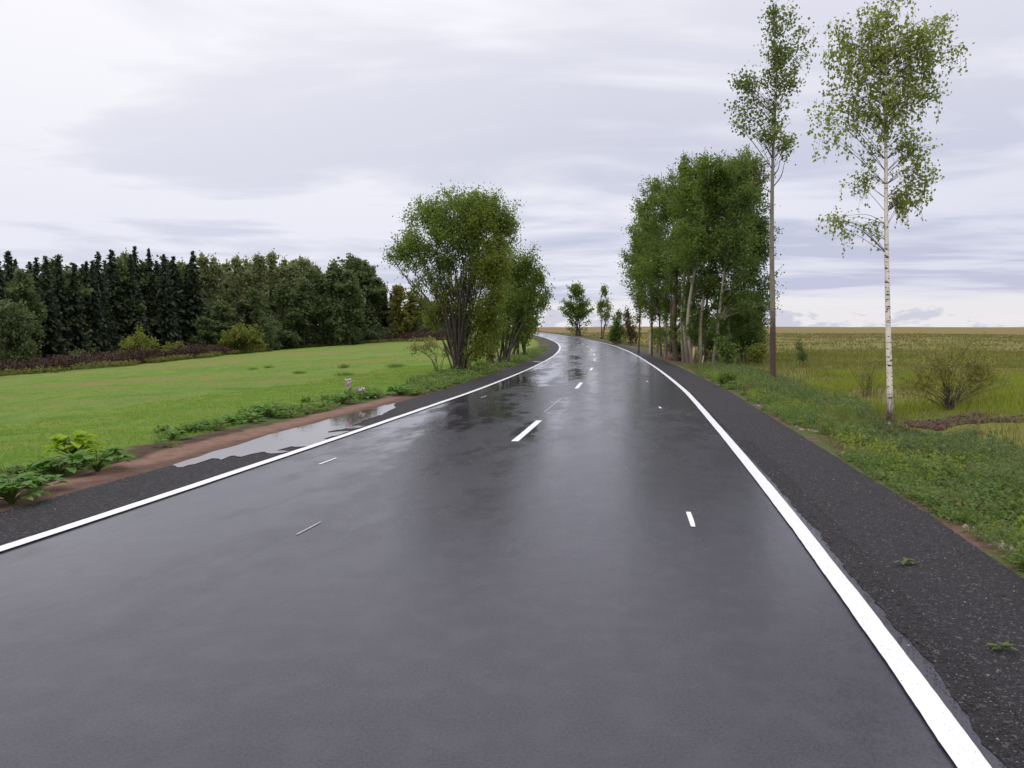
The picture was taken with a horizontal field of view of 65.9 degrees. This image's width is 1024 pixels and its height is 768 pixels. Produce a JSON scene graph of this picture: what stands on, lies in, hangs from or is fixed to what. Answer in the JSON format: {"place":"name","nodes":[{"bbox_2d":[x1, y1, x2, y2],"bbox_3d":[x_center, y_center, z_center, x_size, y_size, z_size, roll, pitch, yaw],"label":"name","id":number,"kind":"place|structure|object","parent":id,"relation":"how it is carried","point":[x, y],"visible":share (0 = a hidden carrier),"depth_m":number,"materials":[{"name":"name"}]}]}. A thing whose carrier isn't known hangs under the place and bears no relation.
{"place":"outdoors","nodes":[
{"label":"outdoors","id":0,"kind":"place"},
{"bbox_2d":[24,472,69,490],"bbox_3d":[-4.860,1.010,8.094,0.542,0.215,0.529,0,4,0],"label":"burdock","id":1,"kind":"object","parent":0,"point":[53,477],"visible":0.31,"depth_m":8.13,"materials":[{"name":"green plant"}]},
{"bbox_2d":[27,454,94,479],"bbox_3d":[-5.174,0.956,9.045,0.709,0.283,0.635,-2,4,-34],"label":"burdock","id":2,"kind":"object","parent":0,"point":[37,465],"visible":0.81,"depth_m":8.96,"materials":[{"name":"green plant"}]},
{"bbox_2d":[42,430,107,458],"bbox_3d":[-5.490,0.791,9.900,0.743,0.406,0.815,0,4,0],"label":"burdock","id":3,"kind":"object","parent":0,"point":[80,441],"visible":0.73,"depth_m":9.79,"materials":[{"name":"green plant"}]},
{"bbox_2d":[61,445,135,471],"bbox_3d":[-4.901,0.881,9.315,0.769,0.348,0.903,0,4,0],"label":"burdock","id":4,"kind":"object","parent":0,"point":[93,462],"visible":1,"depth_m":9.27,"materials":[{"name":"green plant"}]},
{"bbox_2d":[0,330,448,373],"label":"dock weeds","id":5,"kind":"object","parent":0,"point":[53,361],"visible":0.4,"depth_m":103.40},
{"bbox_2d":[0,353,478,464],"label":"meadow grass","id":6,"kind":"structure","parent":0,"point":[112,436],"depth_m":20.31,"materials":[{"name":"plant"}]},
{"bbox_2d":[252,403,288,416],"bbox_3d":[-4.681,0.514,15.386,0.838,0.313,0.818,0,4,-7],"label":"coltsfoot","id":7,"kind":"object","parent":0,"point":[262,408],"visible":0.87,"depth_m":15.32,"materials":[{"name":"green plant"}]},
{"bbox_2d":[0,335,558,543],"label":"shoulder","id":8,"kind":"object","parent":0,"point":[406,406],"visible":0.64,"depth_m":8.46},
{"bbox_2d":[174,403,395,466],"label":"puddle","id":9,"kind":"object","parent":8,"relation":"on","point":[308,435],"visible":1,"depth_m":12.30,"materials":[{"name":"grey liquid"}]},
{"bbox_2d":[0,332,1006,767],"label":"road","id":10,"kind":"structure","parent":0,"point":[576,552],"depth_m":4.51,"materials":[{"name":"asphalt"}]},
{"bbox_2d":[0,326,1023,577],"bbox_3d":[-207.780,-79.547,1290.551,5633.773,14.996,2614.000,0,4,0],"label":"ground","id":11,"kind":"structure","parent":0,"point":[150,456],"depth_m":27.84,"materials":[{"name":"plant"}]},
{"bbox_2d":[2,250,33,357],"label":"spruce tree","id":12,"kind":"object","parent":11,"relation":"on","point":[9,271],"visible":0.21,"depth_m":110.13,"materials":[{"name":"green plant"}]},
{"bbox_2d":[0,297,44,365],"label":"bush","id":13,"kind":"object","parent":11,"relation":"on","point":[15,330],"visible":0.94,"depth_m":91.38,"materials":[{"name":"green plant"}]},
{"bbox_2d":[0,473,50,503],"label":"burdock","id":14,"kind":"object","parent":11,"relation":"on","point":[13,490],"visible":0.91,"depth_m":7.51,"materials":[{"name":"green plant"}]},
{"bbox_2d":[3,268,51,341],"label":"broadleaf tree","id":15,"kind":"object","parent":11,"relation":"on","point":[20,288],"visible":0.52,"depth_m":107.64,"materials":[{"name":"green plant"}]},
{"bbox_2d":[31,255,70,356],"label":"spruce tree","id":16,"kind":"object","parent":11,"relation":"on","point":[52,340],"visible":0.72,"depth_m":114.21,"materials":[{"name":"green plant"}]},
{"bbox_2d":[50,255,79,352],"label":"spruce tree","id":17,"kind":"object","parent":11,"relation":"on","point":[60,287],"visible":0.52,"depth_m":119.47,"materials":[{"name":"green plant"}]},
{"bbox_2d":[51,269,96,352],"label":"broadleaf tree","id":18,"kind":"object","parent":11,"relation":"on","point":[82,291],"visible":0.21,"depth_m":123.02,"materials":[{"name":"green plant"}]},
{"bbox_2d":[64,263,90,352],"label":"spruce tree","id":19,"kind":"object","parent":11,"relation":"on","point":[74,297],"visible":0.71,"depth_m":121.27,"materials":[{"name":"green plant"}]},
{"bbox_2d":[79,260,106,346],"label":"spruce tree","id":20,"kind":"object","parent":11,"relation":"on","point":[86,270],"visible":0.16,"depth_m":128.44,"materials":[{"name":"green plant"}]},
{"bbox_2d":[82,260,113,354],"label":"spruce tree","id":21,"kind":"object","parent":11,"relation":"on","point":[93,318],"visible":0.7,"depth_m":126.02,"materials":[{"name":"green plant"}]},
{"bbox_2d":[94,251,123,354],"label":"spruce tree","id":22,"kind":"object","parent":11,"relation":"on","point":[104,299],"visible":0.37,"depth_m":130.96,"materials":[{"name":"green plant"}]},
{"bbox_2d":[103,249,132,349],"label":"spruce tree","id":23,"kind":"object","parent":11,"relation":"on","point":[114,295],"visible":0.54,"depth_m":136.27,"materials":[{"name":"green plant"}]},
{"bbox_2d":[100,254,146,332],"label":"broadleaf tree","id":24,"kind":"object","parent":11,"relation":"on","point":[120,268],"visible":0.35,"depth_m":138.12,"materials":[{"name":"green plant"}]},
{"bbox_2d":[119,254,150,342],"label":"spruce tree","id":25,"kind":"object","parent":11,"relation":"on","point":[134,320],"visible":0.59,"depth_m":138.47,"materials":[{"name":"green plant"}]},
{"bbox_2d":[118,324,170,362],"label":"bush","id":26,"kind":"object","parent":11,"relation":"on","point":[141,340],"visible":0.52,"depth_m":111.00,"materials":[{"name":"green plant"}]},
{"bbox_2d":[142,248,163,347],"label":"spruce tree","id":27,"kind":"object","parent":11,"relation":"on","point":[147,295],"visible":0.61,"depth_m":145.52,"materials":[{"name":"green plant"}]},
{"bbox_2d":[134,259,173,337],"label":"broadleaf tree","id":28,"kind":"object","parent":11,"relation":"on","point":[143,275],"visible":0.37,"depth_m":145.21,"materials":[{"name":"green plant"}]},
{"bbox_2d":[148,254,188,348],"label":"spruce tree","id":29,"kind":"object","parent":11,"relation":"on","point":[164,310],"visible":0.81,"depth_m":145.54,"materials":[{"name":"green plant"}]},
{"bbox_2d":[150,428,191,440],"bbox_3d":[-5.151,0.780,11.956,0.503,0.193,0.516,2,4,28],"label":"coltsfoot","id":30,"kind":"object","parent":11,"relation":"on","point":[172,433],"visible":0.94,"depth_m":11.99,"materials":[{"name":"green plant"}]},
{"bbox_2d":[166,256,194,342],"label":"spruce tree","id":31,"kind":"object","parent":11,"relation":"on","point":[177,282],"visible":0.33,"depth_m":151.44,"materials":[{"name":"green plant"}]},
{"bbox_2d":[180,251,214,344],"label":"spruce tree","id":32,"kind":"object","parent":11,"relation":"on","point":[194,309],"visible":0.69,"depth_m":153.53,"materials":[{"name":"green plant"}]},
{"bbox_2d":[190,316,217,346],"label":"broadleaf tree","id":33,"kind":"object","parent":11,"relation":"on","point":[203,324],"visible":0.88,"depth_m":147.84,"materials":[{"name":"green plant"}]},
{"bbox_2d":[195,250,216,318],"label":"forest birch","id":34,"kind":"object","parent":11,"relation":"on","point":[202,260],"visible":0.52,"depth_m":162.11,"materials":[{"name":"green plant"}]},
{"bbox_2d":[204,252,230,344],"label":"forest birch","id":35,"kind":"object","parent":11,"relation":"on","point":[216,270],"visible":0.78,"depth_m":163.25,"materials":[{"name":"plant"}]},
{"bbox_2d":[206,300,237,346],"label":"broadleaf tree","id":36,"kind":"object","parent":11,"relation":"on","point":[222,313],"visible":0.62,"depth_m":152.84,"materials":[{"name":"green plant"}]},
{"bbox_2d":[0,336,444,375],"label":"edge weeds","id":37,"kind":"object","parent":11,"relation":"on","point":[99,364],"visible":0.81,"depth_m":106.10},
{"bbox_2d":[215,259,233,329],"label":"forest birch","id":38,"kind":"object","parent":11,"relation":"on","point":[226,267],"visible":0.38,"depth_m":170.17,"materials":[{"name":"plant"}]},
{"bbox_2d":[225,252,250,326],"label":"forest birch","id":39,"kind":"object","parent":11,"relation":"on","point":[236,288],"visible":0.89,"depth_m":166.84,"materials":[{"name":"green plant"}]},
{"bbox_2d":[217,320,268,353],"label":"bush","id":40,"kind":"object","parent":11,"relation":"on","point":[238,337],"visible":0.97,"depth_m":141.05,"materials":[{"name":"green plant"}]},
{"bbox_2d":[239,255,253,328],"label":"forest birch","id":41,"kind":"object","parent":11,"relation":"on","point":[247,278],"visible":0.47,"depth_m":173.41,"materials":[{"name":"green plant"}]},
{"bbox_2d":[246,286,266,333],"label":"broadleaf tree","id":42,"kind":"object","parent":11,"relation":"on","point":[256,299],"visible":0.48,"depth_m":161.61,"materials":[{"name":"green plant"}]},
{"bbox_2d":[248,253,271,328],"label":"forest birch","id":43,"kind":"object","parent":11,"relation":"on","point":[259,266],"visible":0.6,"depth_m":170.27,"materials":[{"name":"green plant"}]},
{"bbox_2d":[255,313,287,350],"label":"broadleaf tree","id":44,"kind":"object","parent":11,"relation":"on","point":[278,346],"visible":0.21,"depth_m":160.68,"materials":[{"name":"green plant"}]},
{"bbox_2d":[259,316,286,351],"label":"bush","id":45,"kind":"object","parent":11,"relation":"on","point":[271,333],"visible":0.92,"depth_m":149.36,"materials":[{"name":"green plant"}]},
{"bbox_2d":[0,346,547,485],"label":"verge weeds","id":46,"kind":"object","parent":11,"relation":"on","point":[444,378],"visible":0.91,"depth_m":21.55,"materials":[{"name":"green plant"}]},
{"bbox_2d":[264,248,284,314],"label":"forest birch","id":47,"kind":"object","parent":11,"relation":"on","point":[272,274],"visible":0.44,"depth_m":175.79,"materials":[{"name":"green plant"}]},
{"bbox_2d":[269,277,307,348],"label":"broadleaf tree","id":48,"kind":"object","parent":11,"relation":"on","point":[283,294],"visible":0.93,"depth_m":167.51,"materials":[{"name":"green plant"}]},
{"bbox_2d":[279,260,304,328],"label":"forest birch","id":49,"kind":"object","parent":11,"relation":"on","point":[292,272],"visible":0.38,"depth_m":178.00,"materials":[{"name":"green plant"}]},
{"bbox_2d":[286,277,321,347],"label":"broadleaf tree","id":50,"kind":"object","parent":11,"relation":"on","point":[302,325],"visible":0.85,"depth_m":173.19,"materials":[{"name":"green plant"}]},
{"bbox_2d":[308,267,337,341],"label":"broadleaf tree","id":51,"kind":"object","parent":11,"relation":"on","point":[318,289],"visible":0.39,"depth_m":180.15,"materials":[{"name":"green plant"}]},
{"bbox_2d":[309,259,362,345],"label":"broadleaf tree","id":52,"kind":"object","parent":11,"relation":"on","point":[332,275],"visible":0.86,"depth_m":177.22,"materials":[{"name":"green plant"}]},
{"bbox_2d":[324,269,369,344],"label":"broadleaf tree","id":53,"kind":"object","parent":11,"relation":"on","point":[341,323],"visible":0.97,"depth_m":176.42,"materials":[{"name":"green plant"}]},
{"bbox_2d":[337,253,371,332],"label":"broadleaf tree","id":54,"kind":"object","parent":11,"relation":"on","point":[352,263],"visible":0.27,"depth_m":192.12,"materials":[{"name":"green plant"}]},
{"bbox_2d":[352,323,381,342],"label":"undergrowth bush","id":55,"kind":"object","parent":11,"relation":"on","point":[367,333],"visible":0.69,"depth_m":185.99,"materials":[{"name":"green plant"}]},
{"bbox_2d":[359,259,389,327],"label":"broadleaf tree","id":56,"kind":"object","parent":11,"relation":"on","point":[368,270],"visible":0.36,"depth_m":196.64,"materials":[{"name":"green plant"}]},
{"bbox_2d":[360,277,390,330],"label":"broadleaf tree","id":57,"kind":"object","parent":11,"relation":"on","point":[376,292],"visible":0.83,"depth_m":194.26,"materials":[{"name":"green plant"}]},
{"bbox_2d":[386,283,416,336],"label":"yellowing tree","id":58,"kind":"object","parent":11,"relation":"on","point":[399,319],"visible":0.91,"depth_m":192.13,"materials":[{"name":"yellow plant"}]},
{"bbox_2d":[401,291,418,327],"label":"yellowing tree","id":59,"kind":"object","parent":11,"relation":"on","point":[410,305],"visible":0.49,"depth_m":199.76,"materials":[{"name":"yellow plant"}]},
{"bbox_2d":[404,335,450,370],"bbox_3d":[-3.738,-1.336,35.882,2.288,1.737,1.524,-2,4,-27],"label":"bush","id":60,"kind":"object","parent":11,"relation":"on","point":[426,346],"visible":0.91,"depth_m":35.76,"materials":[{"name":"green plant"}]},
{"bbox_2d":[380,180,523,369],"bbox_3d":[-2.433,-4.381,32.493,6.091,8.049,3.931,0,4,0],"label":"willow tree","id":61,"kind":"object","parent":11,"relation":"on","point":[477,213],"visible":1,"depth_m":32.21,"materials":[{"name":"green plant"}]},
{"bbox_2d":[487,239,554,362],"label":"willow tree","id":62,"kind":"object","parent":11,"relation":"on","point":[521,307],"visible":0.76,"depth_m":44.61,"materials":[{"name":"green plant"}]},
{"bbox_2d":[502,272,547,355],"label":"willow tree","id":63,"kind":"object","parent":11,"relation":"on","point":[537,317],"visible":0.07,"depth_m":55.85,"materials":[{"name":"green plant"}]},
{"bbox_2d":[557,280,594,335],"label":"roadside tree","id":64,"kind":"object","parent":11,"relation":"on","point":[579,310],"visible":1,"depth_m":170.87,"materials":[{"name":"green plant"}]},
{"bbox_2d":[592,283,613,338],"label":"roadside tree","id":65,"kind":"object","parent":11,"relation":"on","point":[605,314],"visible":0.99,"depth_m":137.29,"materials":[{"name":"green plant"}]},
{"bbox_2d":[604,308,635,343],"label":"bush","id":66,"kind":"object","parent":11,"relation":"on","point":[616,332],"visible":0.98,"depth_m":96.58,"materials":[{"name":"green plant"}]},
{"bbox_2d":[621,305,641,344],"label":"bush","id":67,"kind":"object","parent":11,"relation":"on","point":[631,333],"visible":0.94,"depth_m":91.59,"materials":[{"name":"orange plant"}]},
{"bbox_2d":[618,195,646,353],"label":"aspen tree","id":68,"kind":"object","parent":11,"relation":"on","point":[629,261],"visible":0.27,"depth_m":61.70,"materials":[{"name":"green plant"}]},
{"bbox_2d":[617,183,662,355],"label":"aspen tree","id":69,"kind":"object","parent":11,"relation":"on","point":[641,210],"visible":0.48,"depth_m":56.76,"materials":[{"name":"green plant"}]},
{"bbox_2d":[619,172,681,357],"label":"aspen tree","id":70,"kind":"object","parent":11,"relation":"on","point":[657,187],"visible":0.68,"depth_m":52.33,"materials":[{"name":"green plant"}]},
{"bbox_2d":[635,191,670,356],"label":"aspen tree","id":71,"kind":"object","parent":11,"relation":"on","point":[655,298],"visible":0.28,"depth_m":55.61,"materials":[{"name":"green plant"}]},
{"bbox_2d":[631,152,696,360],"bbox_3d":[10.270,-7.716,48.617,4.098,12.940,4.273,-3,5,-40],"label":"aspen tree","id":72,"kind":"object","parent":11,"relation":"on","point":[674,289],"visible":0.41,"depth_m":48.63,"materials":[{"name":"green plant"}]},
{"bbox_2d":[649,165,682,353],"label":"aspen tree","id":73,"kind":"object","parent":11,"relation":"on","point":[669,305],"visible":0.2,"depth_m":51.27,"materials":[{"name":"green plant"}]},
{"bbox_2d":[655,147,711,361],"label":"aspen tree","id":74,"kind":"object","parent":11,"relation":"on","point":[688,171],"visible":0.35,"depth_m":46.70,"materials":[{"name":"green plant"}]},
{"bbox_2d":[662,152,730,362],"bbox_3d":[10.221,-7.114,43.899,4.281,12.324,3.327,-2,4,-28],"label":"aspen tree","id":75,"kind":"object","parent":11,"relation":"on","point":[696,237],"visible":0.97,"depth_m":43.97,"materials":[{"name":"green plant"}]},
{"bbox_2d":[672,161,721,362],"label":"aspen tree","id":76,"kind":"object","parent":11,"relation":"on","point":[685,290],"visible":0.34,"depth_m":46.41,"materials":[{"name":"green plant"}]},
{"bbox_2d":[685,155,750,363],"bbox_3d":[11.761,-7.025,44.979,3.633,12.150,3.780,0,4,0],"label":"aspen tree","id":77,"kind":"object","parent":11,"relation":"on","point":[712,285],"visible":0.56,"depth_m":44.75,"materials":[{"name":"green plant"}]},
{"bbox_2d":[687,163,758,362],"bbox_3d":[12.611,-7.166,47.516,4.254,12.286,3.327,-2,4,-25],"label":"aspen tree","id":78,"kind":"object","parent":11,"relation":"on","point":[705,342],"visible":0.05,"depth_m":47.38,"materials":[{"name":"plant"}]},
{"bbox_2d":[689,150,758,362],"bbox_3d":[11.806,-6.972,45.163,3.544,12.153,4.312,0,4,0],"label":"aspen tree","id":79,"kind":"object","parent":11,"relation":"on","point":[717,215],"visible":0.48,"depth_m":44.48,"materials":[{"name":"green plant"}]},
{"bbox_2d":[709,332,745,366],"bbox_3d":[11.787,-1.731,42.981,1.744,2.190,1.426,2,4,35],"label":"shrub","id":80,"kind":"object","parent":11,"relation":"on","point":[726,349],"visible":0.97,"depth_m":42.89,"materials":[{"name":"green plant"}]},
{"bbox_2d":[708,179,766,362],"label":"aspen tree","id":81,"kind":"object","parent":11,"relation":"on","point":[729,319],"visible":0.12,"depth_m":46.87,"materials":[{"name":"green plant"}]},
{"bbox_2d":[702,152,777,361],"bbox_3d":[12.717,-6.800,43.739,4.276,12.073,3.299,-3,4,-36],"label":"aspen tree","id":82,"kind":"object","parent":11,"relation":"on","point":[744,196],"visible":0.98,"depth_m":43.35,"materials":[{"name":"green plant"}]},
{"bbox_2d":[712,143,775,359],"bbox_3d":[15.184,-8.522,51.564,4.700,14.218,3.926,0,4,0],"label":"aspen tree","id":83,"kind":"object","parent":11,"relation":"on","point":[761,172],"visible":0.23,"depth_m":50.85,"materials":[{"name":"green plant"}]},
{"bbox_2d":[727,317,769,363],"bbox_3d":[13.931,-2.554,46.865,2.641,3.184,2.182,-2,4,-25],"label":"shrub","id":84,"kind":"object","parent":11,"relation":"on","point":[748,334],"visible":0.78,"depth_m":46.70,"materials":[{"name":"green plant"}]},
{"bbox_2d":[723,178,786,358],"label":"aspen tree","id":85,"kind":"object","parent":11,"relation":"on","point":[764,281],"visible":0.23,"depth_m":49.31,"materials":[{"name":"green plant"}]},
{"bbox_2d":[724,211,786,344],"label":"aspen tree","id":86,"kind":"object","parent":11,"relation":"on","point":[765,242],"visible":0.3,"depth_m":49.48,"materials":[{"name":"green plant"}]},
{"bbox_2d":[742,340,769,364],"bbox_3d":[13.913,-1.720,45.060,1.609,1.616,1.512,-3,4,-38],"label":"shrub","id":87,"kind":"object","parent":11,"relation":"on","point":[755,353],"visible":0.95,"depth_m":44.83,"materials":[{"name":"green plant"}]},
{"bbox_2d":[718,0,819,381],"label":"aspen tree","id":88,"kind":"object","parent":11,"relation":"on","point":[779,61],"visible":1,"depth_m":28.83,"materials":[{"name":"green plant"}]},
{"bbox_2d":[557,332,1023,357],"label":"dry grass","id":89,"kind":"structure","parent":11,"relation":"on","point":[879,337],"depth_m":123.03,"materials":[{"name":"plant"}]},
{"bbox_2d":[792,332,809,367],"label":"sapling","id":90,"kind":"object","parent":11,"relation":"on","point":[803,355],"visible":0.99,"depth_m":40.14,"materials":[{"name":"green plant"}]},
{"bbox_2d":[683,362,1023,545],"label":"verge grass","id":91,"kind":"structure","parent":11,"relation":"on","point":[803,423],"depth_m":13.24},
{"bbox_2d":[691,364,1023,514],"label":"dead weeds","id":92,"kind":"object","parent":11,"relation":"on","point":[883,421],"visible":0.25,"depth_m":14.25,"materials":[{"name":"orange plant"}]},
{"bbox_2d":[692,361,1023,570],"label":"verge herbs","id":93,"kind":"object","parent":11,"relation":"on","point":[946,508],"visible":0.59,"depth_m":8.71,"materials":[{"name":"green plant"}]},
{"bbox_2d":[846,350,883,396],"bbox_3d":[10.959,-0.296,24.552,1.054,1.522,0.963,0,4,0],"label":"shrub","id":94,"kind":"object","parent":11,"relation":"on","point":[869,378],"visible":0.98,"depth_m":24.47,"materials":[{"name":"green plant"}]},
{"bbox_2d":[711,370,1023,544],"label":"yellow herbs","id":95,"kind":"object","parent":11,"relation":"on","point":[1021,517],"visible":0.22,"depth_m":10.34,"materials":[{"name":"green plant"}]},
{"bbox_2d":[755,402,1021,564],"bbox_3d":[5.033,0.867,12.436,0.738,0.158,14.991,1,4,9],"label":"rubble","id":96,"kind":"object","parent":11,"relation":"on","point":[963,526],"visible":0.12,"depth_m":6.65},
{"bbox_2d":[804,0,974,422],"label":"birch tree","id":97,"kind":"object","parent":11,"relation":"on","point":[882,59],"visible":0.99,"depth_m":18.57,"materials":[{"name":"green plant"}]},
{"bbox_2d":[884,329,1020,409],"bbox_3d":[11.117,-0.312,19.806,3.454,2.187,1.769,0,4,0],"label":"shrub","id":98,"kind":"object","parent":11,"relation":"on","point":[968,366],"visible":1,"depth_m":19.70,"materials":[{"name":"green plant"}]},
{"bbox_2d":[891,405,1023,426],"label":"hollow weeds","id":99,"kind":"object","parent":11,"relation":"on","point":[948,418],"visible":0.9,"depth_m":17.74,"materials":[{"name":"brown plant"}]},
{"bbox_2d":[0,0,1023,326],"label":"sky","id":100,"kind":"structure","parent":0,"point":[176,128],"materials":[{"name":"white"}]},
{"bbox_2d":[541,332,1023,767],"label":"shoulder","id":101,"kind":"object","parent":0,"point":[718,402],"visible":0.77,"depth_m":5.51},
{"bbox_2d":[0,414,1023,767],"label":"loose chippings","id":102,"kind":"object","parent":101,"relation":"on","point":[906,600],"visible":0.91,"depth_m":5.34,"materials":[{"name":"gravel"}]},
{"bbox_2d":[678,347,1023,452],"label":"field grass","id":103,"kind":"structure","parent":0,"point":[1000,359],"depth_m":39.82,"materials":[{"name":"plant"}]},
{"bbox_2d":[691,359,1023,497],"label":"mugwort","id":104,"kind":"object","parent":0,"point":[917,433],"visible":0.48,"depth_m":11.95,"materials":[{"name":"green plant"}]},
{"bbox_2d":[793,368,1023,460],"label":"tall grass","id":105,"kind":"structure","parent":0,"point":[1004,393],"depth_m":22.67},
{"bbox_2d":[894,410,1023,433],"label":"soil clods","id":106,"kind":"object","parent":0,"point":[930,425],"visible":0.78,"depth_m":17.41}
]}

